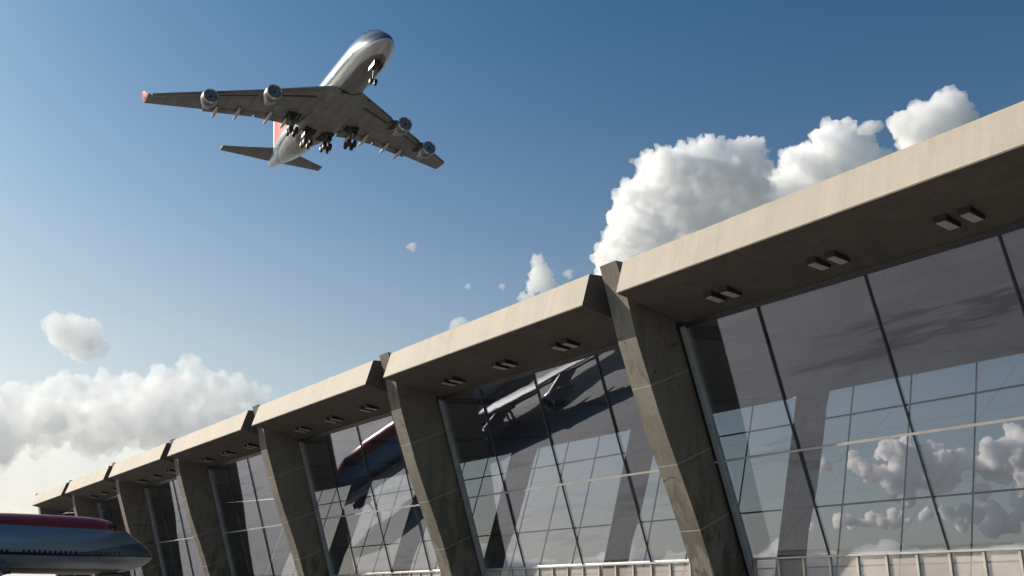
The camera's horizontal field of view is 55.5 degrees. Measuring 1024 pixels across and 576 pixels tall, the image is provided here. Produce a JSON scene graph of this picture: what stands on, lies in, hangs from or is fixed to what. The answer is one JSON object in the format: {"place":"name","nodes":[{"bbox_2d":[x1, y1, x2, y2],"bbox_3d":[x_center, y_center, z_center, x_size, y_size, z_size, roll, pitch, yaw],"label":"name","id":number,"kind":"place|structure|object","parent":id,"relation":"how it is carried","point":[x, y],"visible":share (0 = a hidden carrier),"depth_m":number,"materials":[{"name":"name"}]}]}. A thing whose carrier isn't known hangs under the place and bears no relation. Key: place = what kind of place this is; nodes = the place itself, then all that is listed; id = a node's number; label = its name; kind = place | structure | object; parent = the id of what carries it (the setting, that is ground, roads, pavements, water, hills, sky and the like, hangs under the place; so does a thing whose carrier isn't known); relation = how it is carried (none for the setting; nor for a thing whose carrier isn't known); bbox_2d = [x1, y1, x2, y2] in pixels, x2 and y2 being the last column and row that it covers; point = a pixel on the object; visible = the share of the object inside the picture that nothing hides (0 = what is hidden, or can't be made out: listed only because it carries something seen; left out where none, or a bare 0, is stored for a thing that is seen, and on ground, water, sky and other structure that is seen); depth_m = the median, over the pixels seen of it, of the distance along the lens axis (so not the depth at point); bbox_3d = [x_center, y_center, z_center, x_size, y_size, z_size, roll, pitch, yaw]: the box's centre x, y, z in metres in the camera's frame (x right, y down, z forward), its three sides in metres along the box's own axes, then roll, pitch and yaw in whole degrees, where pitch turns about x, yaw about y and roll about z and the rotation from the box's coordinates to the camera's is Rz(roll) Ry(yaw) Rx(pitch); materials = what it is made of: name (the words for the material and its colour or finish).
{"place":"outdoors","nodes":[
{"label":"outdoors","id":0,"kind":"place"},
{"bbox_2d":[142,30,443,170],"bbox_3d":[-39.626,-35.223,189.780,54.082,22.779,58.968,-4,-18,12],"label":"airliner","id":1,"kind":"object","parent":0,"point":[339,102],"visible":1,"depth_m":177.80,"materials":[{"name":"white metal"}]},
{"bbox_2d":[0,0,1023,575],"label":"sky","id":2,"kind":"structure","parent":0,"point":[159,283],"materials":[{"name":"blue"}]},
{"bbox_2d":[32,101,1023,575],"bbox_3d":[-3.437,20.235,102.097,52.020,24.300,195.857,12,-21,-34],"label":"terminal building","id":3,"kind":"structure","parent":0,"point":[908,261],"depth_m":62.88,"materials":[{"name":"concrete"}]},
{"bbox_2d":[60,509,90,575],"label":"window","id":4,"kind":"structure","parent":3,"relation":"in","point":[69,509],"depth_m":161.72,"materials":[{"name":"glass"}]},
{"bbox_2d":[97,495,134,575],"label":"window","id":5,"kind":"structure","parent":3,"relation":"in","point":[98,502],"depth_m":142.27,"materials":[{"name":"grey metal"}]},
{"bbox_2d":[144,477,193,575],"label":"window","id":6,"kind":"structure","parent":3,"relation":"in","point":[156,484],"depth_m":125.58,"materials":[{"name":"grey metal"}]},
{"bbox_2d":[207,452,281,575],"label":"window","id":7,"kind":"structure","parent":3,"relation":"in","point":[258,453],"depth_m":105.91,"materials":[{"name":"grey metal"}]},
{"bbox_2d":[276,489,344,575],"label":"window","id":8,"kind":"structure","parent":3,"relation":"in","point":[336,489],"depth_m":176.63,"materials":[{"name":"metal"}]},
{"bbox_2d":[297,412,430,575],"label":"window","id":9,"kind":"structure","parent":3,"relation":"in","point":[318,518],"depth_m":84.68,"materials":[{"name":"black metal"}]},
{"bbox_2d":[332,475,413,575],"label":"window","id":10,"kind":"structure","parent":3,"relation":"in","point":[363,546],"depth_m":158.42,"materials":[{"name":"metal"}]},
{"bbox_2d":[403,458,505,575],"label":"window","id":11,"kind":"structure","parent":3,"relation":"in","point":[488,458],"depth_m":138.42,"materials":[{"name":"metal"}]},
{"bbox_2d":[436,343,658,575],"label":"window","id":12,"kind":"structure","parent":3,"relation":"in","point":[464,496],"depth_m":65.36,"materials":[{"name":"black metal"}]},
{"bbox_2d":[495,436,624,575],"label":"window","id":13,"kind":"structure","parent":3,"relation":"in","point":[595,457],"depth_m":119.58,"materials":[{"name":"metal"}]},
{"bbox_2d":[608,406,789,575],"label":"window","id":14,"kind":"structure","parent":3,"relation":"in","point":[749,431],"depth_m":100.41,"materials":[{"name":"metal"}]},
{"bbox_2d":[676,220,1023,575],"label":"window","id":15,"kind":"structure","parent":3,"relation":"in","point":[720,461],"depth_m":47.08,"materials":[{"name":"metal"}]},
{"bbox_2d":[786,362,1023,575],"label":"window","id":16,"kind":"structure","parent":3,"relation":"in","point":[1016,489],"depth_m":81.82,"materials":[{"name":"metal"}]},
{"label":"apron","id":17,"kind":"structure","parent":0,"visible":0},
{"bbox_2d":[0,513,151,575],"bbox_3d":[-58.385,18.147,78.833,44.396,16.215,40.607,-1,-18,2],"label":"airliner","id":18,"kind":"object","parent":17,"relation":"on","point":[45,544],"visible":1,"depth_m":90.00,"materials":[{"name":"red paint"}]}
]}

